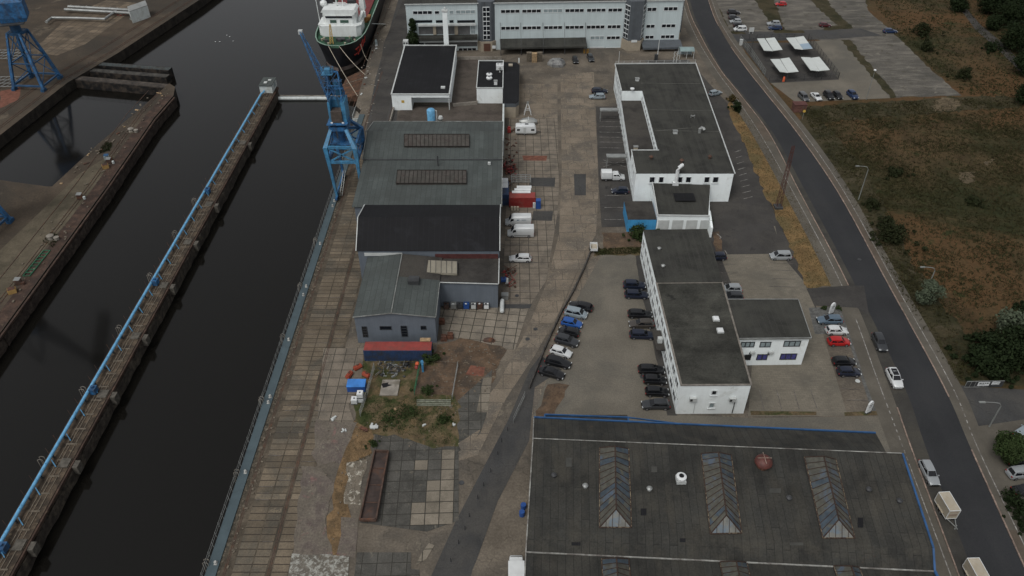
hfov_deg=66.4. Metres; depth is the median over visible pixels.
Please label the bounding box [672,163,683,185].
white flue
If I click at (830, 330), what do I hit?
parked car
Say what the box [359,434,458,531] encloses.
dark slab plot
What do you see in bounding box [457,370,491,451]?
concrete plot
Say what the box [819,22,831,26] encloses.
parked car
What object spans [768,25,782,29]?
parked car
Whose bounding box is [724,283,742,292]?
parked car
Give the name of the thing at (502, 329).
paved yard
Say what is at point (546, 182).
asphalt strip
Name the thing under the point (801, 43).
carport
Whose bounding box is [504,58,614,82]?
yard asphalt
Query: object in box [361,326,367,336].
window
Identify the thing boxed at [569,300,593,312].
parked car
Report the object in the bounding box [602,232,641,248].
brick patch
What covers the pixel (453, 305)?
wall machine
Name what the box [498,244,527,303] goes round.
yard joint lines
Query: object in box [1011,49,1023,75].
dark tree
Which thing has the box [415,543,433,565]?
loose slabs
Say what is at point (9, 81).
steel grating stack
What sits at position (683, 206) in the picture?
white annex
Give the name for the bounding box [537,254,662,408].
car park
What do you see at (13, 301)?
gravel litter
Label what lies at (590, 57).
parked car
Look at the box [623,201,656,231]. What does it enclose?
blue shed
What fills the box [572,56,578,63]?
parked car
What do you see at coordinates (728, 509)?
warehouse
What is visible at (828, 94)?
parked car
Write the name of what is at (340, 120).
portal crane
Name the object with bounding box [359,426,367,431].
rusty box
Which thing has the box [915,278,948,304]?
willow bush
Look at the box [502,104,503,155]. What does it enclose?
yard wall
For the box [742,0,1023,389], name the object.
field
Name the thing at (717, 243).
dry earth patch
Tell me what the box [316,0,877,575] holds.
ground
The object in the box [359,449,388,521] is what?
rusty flatbed
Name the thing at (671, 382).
window
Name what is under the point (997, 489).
road edge line
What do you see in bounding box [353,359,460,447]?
weedy plot
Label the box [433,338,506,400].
dirt ground
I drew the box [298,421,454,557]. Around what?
gravel litter
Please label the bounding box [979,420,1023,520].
side parking lot
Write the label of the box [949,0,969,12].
dark tree
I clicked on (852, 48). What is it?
grass median
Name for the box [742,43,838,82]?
fenced lot ground
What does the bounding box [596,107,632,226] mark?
parking rows
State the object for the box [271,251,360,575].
quay planks
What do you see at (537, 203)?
blue booth
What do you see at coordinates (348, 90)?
mud bank
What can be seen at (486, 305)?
wall machine
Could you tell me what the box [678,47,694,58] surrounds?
glass shelter
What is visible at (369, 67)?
gravel litter
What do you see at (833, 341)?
parked car
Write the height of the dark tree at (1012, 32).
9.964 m
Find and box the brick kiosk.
[791,101,807,112]
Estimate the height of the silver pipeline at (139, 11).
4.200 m
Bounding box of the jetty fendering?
[0,97,177,357]
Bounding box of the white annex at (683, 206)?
[650,182,712,236]
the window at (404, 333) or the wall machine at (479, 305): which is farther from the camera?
the wall machine at (479, 305)
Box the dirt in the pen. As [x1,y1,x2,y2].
[415,365,453,394]
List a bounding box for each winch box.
[7,286,16,294]
[101,163,108,169]
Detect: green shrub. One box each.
[364,439,379,448]
[379,410,399,431]
[384,397,421,423]
[409,384,437,395]
[422,349,444,363]
[436,412,453,425]
[622,222,658,242]
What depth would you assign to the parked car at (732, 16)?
274.80 m
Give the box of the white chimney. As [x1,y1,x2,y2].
[441,7,448,44]
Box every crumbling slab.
[337,517,358,557]
[344,460,366,504]
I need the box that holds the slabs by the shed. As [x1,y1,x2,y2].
[318,348,363,421]
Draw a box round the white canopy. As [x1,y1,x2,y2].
[502,178,507,187]
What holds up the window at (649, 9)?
in the office building at (493, 25)
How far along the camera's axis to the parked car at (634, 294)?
154.73 m
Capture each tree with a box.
[406,18,418,44]
[944,332,1023,381]
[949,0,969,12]
[950,328,1009,373]
[961,342,1016,383]
[965,356,1019,388]
[977,0,1009,14]
[981,40,1002,53]
[985,13,1004,30]
[992,429,1023,465]
[993,0,1023,25]
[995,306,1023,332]
[996,321,1023,357]
[998,19,1023,51]
[1002,0,1023,21]
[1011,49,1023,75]
[1011,300,1023,313]
[1012,82,1023,104]
[1014,35,1023,51]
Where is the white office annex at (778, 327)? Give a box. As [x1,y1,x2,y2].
[728,299,811,364]
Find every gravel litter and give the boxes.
[12,88,167,302]
[227,208,338,567]
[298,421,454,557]
[359,7,391,122]
[430,343,505,416]
[504,128,517,191]
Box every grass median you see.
[719,9,745,33]
[755,0,804,32]
[811,0,852,29]
[841,40,895,97]
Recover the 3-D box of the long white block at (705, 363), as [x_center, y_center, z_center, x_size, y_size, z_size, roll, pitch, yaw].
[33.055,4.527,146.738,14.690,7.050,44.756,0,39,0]
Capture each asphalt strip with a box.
[529,178,554,186]
[532,211,552,220]
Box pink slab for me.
[293,466,333,554]
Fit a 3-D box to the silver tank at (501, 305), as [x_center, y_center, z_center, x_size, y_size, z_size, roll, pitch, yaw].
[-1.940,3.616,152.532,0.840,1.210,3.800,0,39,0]
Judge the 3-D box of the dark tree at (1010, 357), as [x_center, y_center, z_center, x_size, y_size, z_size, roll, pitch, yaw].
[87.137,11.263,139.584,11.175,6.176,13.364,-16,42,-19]
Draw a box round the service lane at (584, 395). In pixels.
[533,370,890,451]
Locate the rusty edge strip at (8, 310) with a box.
[0,95,172,330]
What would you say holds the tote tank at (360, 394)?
on the tote tank
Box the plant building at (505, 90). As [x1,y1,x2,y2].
[476,58,519,117]
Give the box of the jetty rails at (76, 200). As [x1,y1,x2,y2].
[0,90,161,303]
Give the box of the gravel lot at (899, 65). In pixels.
[716,0,961,97]
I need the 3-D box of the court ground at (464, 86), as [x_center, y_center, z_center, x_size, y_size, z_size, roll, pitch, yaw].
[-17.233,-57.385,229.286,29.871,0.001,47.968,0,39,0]
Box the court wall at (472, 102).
[389,57,501,120]
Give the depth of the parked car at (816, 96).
224.97 m
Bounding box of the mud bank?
[343,69,364,100]
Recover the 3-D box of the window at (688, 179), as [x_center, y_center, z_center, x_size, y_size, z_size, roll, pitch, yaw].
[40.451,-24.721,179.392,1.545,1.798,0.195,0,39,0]
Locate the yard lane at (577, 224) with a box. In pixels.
[459,72,598,460]
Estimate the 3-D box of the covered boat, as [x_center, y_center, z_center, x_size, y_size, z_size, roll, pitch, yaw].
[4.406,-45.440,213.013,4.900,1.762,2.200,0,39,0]
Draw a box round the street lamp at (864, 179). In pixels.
[855,165,868,198]
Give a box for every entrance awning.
[600,108,618,120]
[606,154,626,167]
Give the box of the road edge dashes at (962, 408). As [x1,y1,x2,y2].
[951,384,972,435]
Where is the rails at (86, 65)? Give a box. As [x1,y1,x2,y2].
[0,0,190,127]
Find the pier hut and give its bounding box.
[258,77,276,92]
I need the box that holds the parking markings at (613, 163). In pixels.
[602,117,626,219]
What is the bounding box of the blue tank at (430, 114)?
[427,108,437,120]
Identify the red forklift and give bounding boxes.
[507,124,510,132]
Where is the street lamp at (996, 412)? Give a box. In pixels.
[979,401,1000,426]
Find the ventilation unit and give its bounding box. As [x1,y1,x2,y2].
[496,63,503,71]
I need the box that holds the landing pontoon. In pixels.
[352,106,358,121]
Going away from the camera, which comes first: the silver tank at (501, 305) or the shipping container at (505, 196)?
the silver tank at (501, 305)
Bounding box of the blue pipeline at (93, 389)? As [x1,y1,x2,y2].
[0,90,264,557]
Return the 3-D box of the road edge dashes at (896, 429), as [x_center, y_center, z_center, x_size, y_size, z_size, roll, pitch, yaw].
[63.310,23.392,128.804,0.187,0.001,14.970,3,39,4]
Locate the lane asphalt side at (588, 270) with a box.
[531,249,600,419]
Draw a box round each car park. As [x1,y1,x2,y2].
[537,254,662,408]
[644,60,815,306]
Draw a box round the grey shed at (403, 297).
[352,253,499,342]
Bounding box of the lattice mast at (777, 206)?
[773,145,794,209]
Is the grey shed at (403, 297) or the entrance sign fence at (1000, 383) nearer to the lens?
the entrance sign fence at (1000, 383)
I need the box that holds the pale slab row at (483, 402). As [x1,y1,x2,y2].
[477,377,491,411]
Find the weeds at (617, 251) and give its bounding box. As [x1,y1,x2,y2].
[594,246,640,255]
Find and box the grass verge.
[799,95,1023,385]
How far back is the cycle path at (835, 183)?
196.89 m
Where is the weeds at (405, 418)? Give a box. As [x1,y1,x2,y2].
[363,397,454,443]
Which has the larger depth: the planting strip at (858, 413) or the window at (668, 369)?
the window at (668, 369)
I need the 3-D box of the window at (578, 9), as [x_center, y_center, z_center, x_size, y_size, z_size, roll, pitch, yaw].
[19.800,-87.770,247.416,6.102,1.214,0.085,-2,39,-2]
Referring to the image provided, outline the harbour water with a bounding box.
[0,0,372,575]
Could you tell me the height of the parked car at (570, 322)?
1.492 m
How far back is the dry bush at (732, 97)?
223.58 m
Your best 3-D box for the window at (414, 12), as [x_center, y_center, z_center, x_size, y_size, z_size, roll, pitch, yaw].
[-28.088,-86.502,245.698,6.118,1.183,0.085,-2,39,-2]
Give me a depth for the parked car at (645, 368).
138.32 m
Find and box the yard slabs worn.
[509,84,557,118]
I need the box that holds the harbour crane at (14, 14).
[0,0,62,91]
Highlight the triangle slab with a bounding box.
[458,429,480,457]
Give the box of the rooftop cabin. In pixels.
[403,39,408,47]
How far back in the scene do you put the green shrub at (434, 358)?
140.45 m
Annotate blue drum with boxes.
[519,509,524,517]
[521,502,525,509]
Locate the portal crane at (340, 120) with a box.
[298,29,364,200]
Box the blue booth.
[533,198,540,208]
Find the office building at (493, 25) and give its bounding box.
[404,0,684,54]
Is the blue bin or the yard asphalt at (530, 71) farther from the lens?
the yard asphalt at (530, 71)
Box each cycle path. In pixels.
[684,0,772,140]
[709,0,903,301]
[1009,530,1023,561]
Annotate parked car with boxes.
[509,253,531,262]
[538,366,565,380]
[544,354,571,369]
[549,344,572,358]
[554,332,579,347]
[557,326,580,337]
[560,316,582,328]
[564,305,587,319]
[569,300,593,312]
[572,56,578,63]
[587,53,593,61]
[589,93,605,99]
[591,87,607,93]
[611,186,628,194]
[623,279,645,290]
[624,289,648,299]
[627,308,652,318]
[628,318,654,328]
[629,329,653,340]
[637,363,664,375]
[641,398,669,410]
[643,374,666,385]
[645,385,668,397]
[708,89,721,96]
[714,251,726,260]
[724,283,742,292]
[726,291,743,298]
[727,9,739,14]
[728,14,739,19]
[729,18,741,23]
[733,22,744,26]
[733,25,746,31]
[766,20,780,25]
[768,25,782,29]
[769,250,792,260]
[775,1,786,5]
[797,91,808,101]
[810,92,822,100]
[816,314,843,324]
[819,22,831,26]
[823,90,834,99]
[825,325,848,335]
[826,336,850,346]
[831,356,856,366]
[832,90,842,99]
[836,366,861,377]
[846,89,858,99]
[871,332,887,351]
[882,28,897,33]
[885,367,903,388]
[918,459,940,485]
[1003,455,1023,465]
[1005,465,1023,480]
[1010,483,1023,497]
[1013,424,1023,437]
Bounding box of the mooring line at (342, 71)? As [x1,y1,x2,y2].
[328,46,357,95]
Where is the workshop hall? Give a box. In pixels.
[352,121,502,236]
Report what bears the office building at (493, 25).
on the ground at (416, 542)
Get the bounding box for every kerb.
[686,0,959,575]
[708,0,1023,566]
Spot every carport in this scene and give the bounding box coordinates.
[757,37,781,56]
[770,58,798,78]
[786,36,811,55]
[801,57,829,77]
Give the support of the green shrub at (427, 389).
on the weedy plot at (407, 383)
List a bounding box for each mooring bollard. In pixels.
[44,233,58,241]
[126,127,137,132]
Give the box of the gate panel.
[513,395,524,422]
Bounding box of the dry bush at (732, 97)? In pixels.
[726,94,738,101]
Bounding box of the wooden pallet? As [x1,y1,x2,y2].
[420,338,430,341]
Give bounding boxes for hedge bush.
[1000,486,1023,511]
[1002,502,1023,535]
[1017,517,1023,534]
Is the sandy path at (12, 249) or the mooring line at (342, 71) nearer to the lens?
the sandy path at (12, 249)
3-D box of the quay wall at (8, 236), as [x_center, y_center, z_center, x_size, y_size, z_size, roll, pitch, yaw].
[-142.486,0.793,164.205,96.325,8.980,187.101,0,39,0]
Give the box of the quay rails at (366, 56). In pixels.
[348,1,390,105]
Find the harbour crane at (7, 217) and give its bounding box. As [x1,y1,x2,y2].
[0,206,14,224]
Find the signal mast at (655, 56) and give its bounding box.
[654,40,659,59]
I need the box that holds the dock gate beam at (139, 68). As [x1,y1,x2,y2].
[88,62,173,77]
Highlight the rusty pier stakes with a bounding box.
[2,109,247,525]
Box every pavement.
[682,5,957,575]
[712,0,1023,544]
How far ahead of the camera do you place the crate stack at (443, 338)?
145.53 m
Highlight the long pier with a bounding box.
[0,87,278,575]
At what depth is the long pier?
140.07 m
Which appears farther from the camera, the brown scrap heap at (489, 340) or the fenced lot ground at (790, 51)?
the fenced lot ground at (790, 51)
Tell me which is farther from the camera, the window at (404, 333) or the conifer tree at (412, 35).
the conifer tree at (412, 35)
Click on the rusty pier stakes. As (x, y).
(130, 309)
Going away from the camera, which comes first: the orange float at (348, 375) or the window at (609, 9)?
the orange float at (348, 375)
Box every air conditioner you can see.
[689,397,696,412]
[729,397,735,412]
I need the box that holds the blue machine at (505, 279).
[501,277,507,284]
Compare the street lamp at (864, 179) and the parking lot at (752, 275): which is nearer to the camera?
the parking lot at (752, 275)
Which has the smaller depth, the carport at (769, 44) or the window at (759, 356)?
the window at (759, 356)
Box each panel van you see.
[505,213,530,226]
[507,224,533,237]
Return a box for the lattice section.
[0,50,25,60]
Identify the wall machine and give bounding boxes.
[443,303,449,308]
[451,303,456,308]
[457,302,462,309]
[463,303,468,308]
[471,303,475,308]
[477,302,482,309]
[483,303,488,308]
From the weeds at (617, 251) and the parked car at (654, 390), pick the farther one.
the weeds at (617, 251)
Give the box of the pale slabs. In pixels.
[410,449,454,524]
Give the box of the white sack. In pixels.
[370,423,377,429]
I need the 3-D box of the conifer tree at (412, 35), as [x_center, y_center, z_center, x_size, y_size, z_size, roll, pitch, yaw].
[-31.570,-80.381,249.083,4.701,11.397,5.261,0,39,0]
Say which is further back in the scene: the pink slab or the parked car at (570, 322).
the parked car at (570, 322)
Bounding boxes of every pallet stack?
[527,52,531,61]
[532,52,536,62]
[537,52,542,61]
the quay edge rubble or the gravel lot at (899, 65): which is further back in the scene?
the gravel lot at (899, 65)
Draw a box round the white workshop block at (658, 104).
[614,63,735,201]
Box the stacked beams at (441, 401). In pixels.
[417,399,450,405]
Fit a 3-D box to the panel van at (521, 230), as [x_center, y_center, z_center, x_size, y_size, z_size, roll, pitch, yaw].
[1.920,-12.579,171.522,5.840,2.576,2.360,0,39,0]
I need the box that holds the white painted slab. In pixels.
[288,553,348,575]
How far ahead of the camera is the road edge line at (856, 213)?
175.63 m
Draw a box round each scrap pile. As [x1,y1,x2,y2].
[501,265,516,287]
[503,159,514,173]
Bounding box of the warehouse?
[524,414,938,575]
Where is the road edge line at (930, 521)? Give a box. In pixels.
[910,466,950,575]
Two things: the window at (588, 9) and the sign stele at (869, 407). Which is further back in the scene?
the window at (588, 9)
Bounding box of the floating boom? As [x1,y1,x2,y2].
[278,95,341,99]
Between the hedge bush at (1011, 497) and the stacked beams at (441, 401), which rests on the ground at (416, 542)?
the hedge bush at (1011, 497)
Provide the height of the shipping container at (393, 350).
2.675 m
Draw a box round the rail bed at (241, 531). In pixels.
[219,132,365,575]
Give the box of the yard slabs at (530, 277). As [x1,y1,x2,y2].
[503,118,558,303]
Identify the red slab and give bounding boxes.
[0,87,20,107]
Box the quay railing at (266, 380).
[200,119,355,575]
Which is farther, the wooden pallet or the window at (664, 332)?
the wooden pallet
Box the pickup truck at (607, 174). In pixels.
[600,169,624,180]
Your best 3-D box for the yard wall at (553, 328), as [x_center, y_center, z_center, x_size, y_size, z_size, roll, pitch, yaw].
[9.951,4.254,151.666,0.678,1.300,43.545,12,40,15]
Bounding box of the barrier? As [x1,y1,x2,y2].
[617,60,695,62]
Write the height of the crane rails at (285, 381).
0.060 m
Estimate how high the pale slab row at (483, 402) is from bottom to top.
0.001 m
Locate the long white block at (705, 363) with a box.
[640,229,751,413]
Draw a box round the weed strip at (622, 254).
[593,247,640,256]
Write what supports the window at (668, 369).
in the long white block at (705, 363)
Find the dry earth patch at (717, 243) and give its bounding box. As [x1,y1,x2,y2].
[712,231,721,251]
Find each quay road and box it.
[364,0,402,131]
[371,0,407,123]
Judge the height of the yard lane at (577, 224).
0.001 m
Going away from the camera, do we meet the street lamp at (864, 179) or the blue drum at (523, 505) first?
the blue drum at (523, 505)
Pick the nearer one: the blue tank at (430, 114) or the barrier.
the blue tank at (430, 114)
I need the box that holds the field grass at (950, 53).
[876,0,1023,98]
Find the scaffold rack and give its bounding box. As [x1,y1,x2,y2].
[511,174,530,187]
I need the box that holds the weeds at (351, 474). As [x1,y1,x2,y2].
[332,420,370,553]
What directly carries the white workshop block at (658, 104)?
on the ground at (416, 542)
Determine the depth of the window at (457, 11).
246.18 m
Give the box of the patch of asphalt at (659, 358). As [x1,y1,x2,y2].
[636,255,676,415]
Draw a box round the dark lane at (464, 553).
[431,355,561,575]
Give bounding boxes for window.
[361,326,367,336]
[379,326,391,329]
[400,326,407,336]
[413,11,431,14]
[414,20,431,22]
[456,10,474,13]
[457,20,474,22]
[458,48,475,50]
[471,26,474,33]
[501,9,519,12]
[501,26,518,29]
[522,9,540,12]
[522,26,540,29]
[543,9,562,12]
[544,25,562,29]
[565,8,583,12]
[565,25,583,28]
[586,25,604,28]
[587,8,605,11]
[590,36,603,39]
[606,36,619,39]
[607,25,620,28]
[608,8,621,11]
[645,35,653,38]
[646,24,654,27]
[647,7,656,11]
[648,177,654,183]
[658,177,663,182]
[660,35,674,38]
[661,24,675,27]
[663,7,677,10]
[663,326,666,340]
[664,351,666,364]
[666,337,669,351]
[667,363,669,377]
[669,349,672,363]
[669,375,672,390]
[672,362,675,376]
[672,388,675,403]
[675,374,678,389]
[678,177,682,183]
[684,177,691,183]
[703,177,709,183]
[707,402,714,408]
[710,390,717,396]
[711,177,718,183]
[741,342,754,346]
[744,354,751,359]
[756,354,767,359]
[759,342,771,346]
[779,353,797,359]
[783,341,800,346]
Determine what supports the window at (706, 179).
in the white workshop block at (658, 104)
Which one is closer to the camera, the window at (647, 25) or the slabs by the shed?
the slabs by the shed
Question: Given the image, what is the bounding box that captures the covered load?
[547,58,565,67]
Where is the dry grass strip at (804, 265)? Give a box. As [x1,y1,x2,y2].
[727,98,830,287]
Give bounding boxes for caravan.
[515,123,540,134]
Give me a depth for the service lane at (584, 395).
131.50 m
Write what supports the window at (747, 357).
in the white office annex at (778, 327)
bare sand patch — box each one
[932,97,962,111]
[958,172,974,183]
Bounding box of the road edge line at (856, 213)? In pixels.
[712,1,950,383]
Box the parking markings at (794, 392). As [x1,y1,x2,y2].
[759,263,861,408]
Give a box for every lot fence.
[740,36,765,76]
[742,34,809,40]
[769,35,839,81]
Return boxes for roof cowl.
[698,126,705,132]
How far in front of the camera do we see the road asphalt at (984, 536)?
143.85 m
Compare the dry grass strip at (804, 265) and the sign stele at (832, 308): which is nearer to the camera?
the sign stele at (832, 308)
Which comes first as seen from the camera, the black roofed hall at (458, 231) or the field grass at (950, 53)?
the black roofed hall at (458, 231)
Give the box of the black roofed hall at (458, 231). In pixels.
[355,204,500,276]
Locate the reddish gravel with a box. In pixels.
[536,383,568,416]
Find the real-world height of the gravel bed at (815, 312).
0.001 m
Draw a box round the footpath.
[963,10,1022,71]
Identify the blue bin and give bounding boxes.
[346,379,366,391]
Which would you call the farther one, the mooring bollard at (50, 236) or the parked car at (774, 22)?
the parked car at (774, 22)
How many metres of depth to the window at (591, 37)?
253.31 m
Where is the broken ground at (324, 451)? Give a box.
[311,418,356,465]
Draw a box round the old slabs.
[29,0,135,54]
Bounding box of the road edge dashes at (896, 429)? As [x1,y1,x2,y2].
[884,397,909,465]
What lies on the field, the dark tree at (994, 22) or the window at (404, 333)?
the dark tree at (994, 22)
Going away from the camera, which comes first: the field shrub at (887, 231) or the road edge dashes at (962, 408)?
the road edge dashes at (962, 408)
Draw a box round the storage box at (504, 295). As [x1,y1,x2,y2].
[501,292,507,299]
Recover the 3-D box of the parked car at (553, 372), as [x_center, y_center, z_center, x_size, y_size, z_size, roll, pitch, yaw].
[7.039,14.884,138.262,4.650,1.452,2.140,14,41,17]
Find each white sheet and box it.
[512,191,530,192]
[514,188,530,190]
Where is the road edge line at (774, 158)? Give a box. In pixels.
[684,6,841,284]
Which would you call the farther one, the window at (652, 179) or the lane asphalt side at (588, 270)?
the window at (652, 179)
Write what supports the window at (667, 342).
in the long white block at (705, 363)
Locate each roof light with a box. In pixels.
[712,316,719,321]
[716,328,723,332]
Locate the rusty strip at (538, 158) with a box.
[523,156,546,160]
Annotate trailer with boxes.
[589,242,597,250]
[934,491,960,529]
[962,557,989,575]
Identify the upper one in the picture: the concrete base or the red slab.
the red slab
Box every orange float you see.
[345,370,352,378]
[353,363,361,370]
[362,371,370,378]
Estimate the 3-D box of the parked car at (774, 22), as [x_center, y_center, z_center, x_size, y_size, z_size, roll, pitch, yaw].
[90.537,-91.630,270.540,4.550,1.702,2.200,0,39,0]
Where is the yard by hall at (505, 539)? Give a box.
[471,442,528,575]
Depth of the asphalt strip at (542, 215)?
178.49 m
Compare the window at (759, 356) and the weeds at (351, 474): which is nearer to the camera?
the weeds at (351, 474)
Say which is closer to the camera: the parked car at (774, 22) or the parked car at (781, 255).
the parked car at (781, 255)
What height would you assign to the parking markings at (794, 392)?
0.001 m
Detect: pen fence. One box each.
[414,360,419,394]
[452,362,457,399]
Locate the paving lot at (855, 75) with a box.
[771,40,889,101]
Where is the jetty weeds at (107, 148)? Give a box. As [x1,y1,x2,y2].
[99,142,111,153]
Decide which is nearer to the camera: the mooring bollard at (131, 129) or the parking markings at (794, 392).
the parking markings at (794, 392)
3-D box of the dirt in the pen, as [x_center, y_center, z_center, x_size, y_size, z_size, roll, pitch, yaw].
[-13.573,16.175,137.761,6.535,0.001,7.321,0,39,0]
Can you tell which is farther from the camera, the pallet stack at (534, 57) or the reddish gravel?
the pallet stack at (534, 57)
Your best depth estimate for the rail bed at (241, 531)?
133.23 m
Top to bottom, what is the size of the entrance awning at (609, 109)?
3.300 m
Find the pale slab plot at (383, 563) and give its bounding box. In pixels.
[354,552,419,575]
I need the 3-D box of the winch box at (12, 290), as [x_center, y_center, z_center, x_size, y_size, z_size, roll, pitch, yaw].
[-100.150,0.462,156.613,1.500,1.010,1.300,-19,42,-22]
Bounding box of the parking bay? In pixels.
[687,0,966,575]
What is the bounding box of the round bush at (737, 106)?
[727,100,741,112]
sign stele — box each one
[827,302,835,313]
[864,401,873,413]
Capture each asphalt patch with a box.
[574,174,585,194]
[712,226,781,253]
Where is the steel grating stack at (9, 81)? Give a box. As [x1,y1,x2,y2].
[0,76,28,86]
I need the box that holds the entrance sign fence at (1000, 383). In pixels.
[964,380,1004,387]
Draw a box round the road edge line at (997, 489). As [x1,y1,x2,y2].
[973,437,1023,543]
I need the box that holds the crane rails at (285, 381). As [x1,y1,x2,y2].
[222,71,392,575]
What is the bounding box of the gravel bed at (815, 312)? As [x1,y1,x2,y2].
[809,307,875,410]
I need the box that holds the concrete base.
[380,380,399,395]
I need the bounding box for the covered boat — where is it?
[519,116,536,123]
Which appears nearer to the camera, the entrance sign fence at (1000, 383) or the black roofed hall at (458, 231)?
the entrance sign fence at (1000, 383)
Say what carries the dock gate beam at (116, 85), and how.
in the harbour water
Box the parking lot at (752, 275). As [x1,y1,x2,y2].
[722,226,845,415]
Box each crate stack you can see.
[439,318,444,324]
[440,334,446,341]
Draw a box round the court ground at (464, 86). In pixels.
[396,60,502,120]
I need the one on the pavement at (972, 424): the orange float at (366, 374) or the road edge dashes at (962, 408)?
the road edge dashes at (962, 408)
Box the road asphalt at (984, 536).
[690,0,1023,575]
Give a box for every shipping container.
[363,341,432,360]
[502,181,508,205]
[509,192,535,207]
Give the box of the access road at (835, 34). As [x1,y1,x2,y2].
[732,28,880,41]
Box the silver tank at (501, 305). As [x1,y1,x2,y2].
[500,299,503,312]
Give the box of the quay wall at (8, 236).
[0,83,177,340]
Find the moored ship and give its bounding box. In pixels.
[315,0,384,70]
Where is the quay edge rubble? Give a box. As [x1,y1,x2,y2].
[216,191,341,575]
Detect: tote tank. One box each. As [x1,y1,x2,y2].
[351,396,357,404]
[356,390,363,398]
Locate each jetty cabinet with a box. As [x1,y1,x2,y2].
[13,277,25,284]
[75,192,85,199]
[105,157,114,163]
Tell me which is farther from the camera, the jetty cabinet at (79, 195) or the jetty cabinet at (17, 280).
the jetty cabinet at (79, 195)
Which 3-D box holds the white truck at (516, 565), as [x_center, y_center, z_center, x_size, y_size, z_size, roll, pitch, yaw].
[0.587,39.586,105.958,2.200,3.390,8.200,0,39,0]
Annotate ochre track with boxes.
[327,421,373,555]
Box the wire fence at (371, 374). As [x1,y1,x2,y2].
[359,363,374,416]
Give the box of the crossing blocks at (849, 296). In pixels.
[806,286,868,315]
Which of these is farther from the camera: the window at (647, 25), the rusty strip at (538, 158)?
the window at (647, 25)
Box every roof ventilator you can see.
[675,472,686,484]
[754,453,772,470]
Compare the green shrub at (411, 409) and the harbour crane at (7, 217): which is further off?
the harbour crane at (7, 217)
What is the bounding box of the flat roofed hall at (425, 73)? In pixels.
[391,45,456,109]
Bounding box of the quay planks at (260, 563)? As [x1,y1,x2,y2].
[250,210,356,575]
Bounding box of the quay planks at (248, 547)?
[231,154,362,575]
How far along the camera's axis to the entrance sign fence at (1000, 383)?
135.87 m
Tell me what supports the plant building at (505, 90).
on the ground at (416, 542)
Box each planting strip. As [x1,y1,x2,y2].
[750,411,815,414]
[844,411,876,415]
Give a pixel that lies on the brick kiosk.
(799, 106)
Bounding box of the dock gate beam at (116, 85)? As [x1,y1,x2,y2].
[68,76,167,94]
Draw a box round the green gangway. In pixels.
[22,250,50,275]
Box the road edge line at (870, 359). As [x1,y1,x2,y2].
[856,320,883,396]
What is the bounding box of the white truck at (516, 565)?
[508,555,524,575]
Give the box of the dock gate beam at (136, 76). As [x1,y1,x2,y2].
[85,68,171,83]
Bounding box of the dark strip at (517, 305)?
[504,304,531,307]
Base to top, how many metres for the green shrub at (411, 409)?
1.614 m
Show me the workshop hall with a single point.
(432, 162)
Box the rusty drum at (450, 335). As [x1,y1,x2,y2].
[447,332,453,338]
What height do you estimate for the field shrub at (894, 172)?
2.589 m
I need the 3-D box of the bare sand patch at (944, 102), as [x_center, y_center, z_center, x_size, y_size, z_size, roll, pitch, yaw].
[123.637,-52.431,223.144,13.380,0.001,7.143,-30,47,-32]
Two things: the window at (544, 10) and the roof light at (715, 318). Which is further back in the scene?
the window at (544, 10)
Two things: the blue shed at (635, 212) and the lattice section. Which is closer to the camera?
the blue shed at (635, 212)
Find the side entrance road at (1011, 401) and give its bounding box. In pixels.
[961,385,1023,425]
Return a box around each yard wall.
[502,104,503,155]
[529,249,591,389]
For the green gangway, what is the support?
on the quay wall at (8, 236)
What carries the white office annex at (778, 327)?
on the ground at (416, 542)
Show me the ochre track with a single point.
(332, 530)
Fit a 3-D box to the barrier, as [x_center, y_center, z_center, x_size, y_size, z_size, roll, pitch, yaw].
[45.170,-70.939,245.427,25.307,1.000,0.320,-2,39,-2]
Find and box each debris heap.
[375,360,407,377]
[401,359,415,367]
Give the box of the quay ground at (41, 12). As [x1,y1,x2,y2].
[0,0,210,148]
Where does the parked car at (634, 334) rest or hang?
on the car park at (608, 351)
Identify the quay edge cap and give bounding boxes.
[205,114,364,575]
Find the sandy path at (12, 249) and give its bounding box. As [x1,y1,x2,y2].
[0,154,114,300]
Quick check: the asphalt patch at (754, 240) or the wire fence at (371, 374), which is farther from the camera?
the asphalt patch at (754, 240)
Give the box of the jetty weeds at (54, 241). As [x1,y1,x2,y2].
[43,232,59,246]
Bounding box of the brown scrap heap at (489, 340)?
[483,337,495,342]
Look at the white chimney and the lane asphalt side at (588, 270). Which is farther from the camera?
the white chimney
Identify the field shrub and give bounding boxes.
[862,196,880,210]
[869,221,927,254]
[870,214,894,225]
[885,166,915,180]
[908,21,944,39]
[920,41,938,53]
[946,66,973,80]
[964,194,986,208]
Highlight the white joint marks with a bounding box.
[256,297,339,541]
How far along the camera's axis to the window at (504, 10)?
246.60 m
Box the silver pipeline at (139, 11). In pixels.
[45,1,150,22]
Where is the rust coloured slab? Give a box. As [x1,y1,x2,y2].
[466,365,484,375]

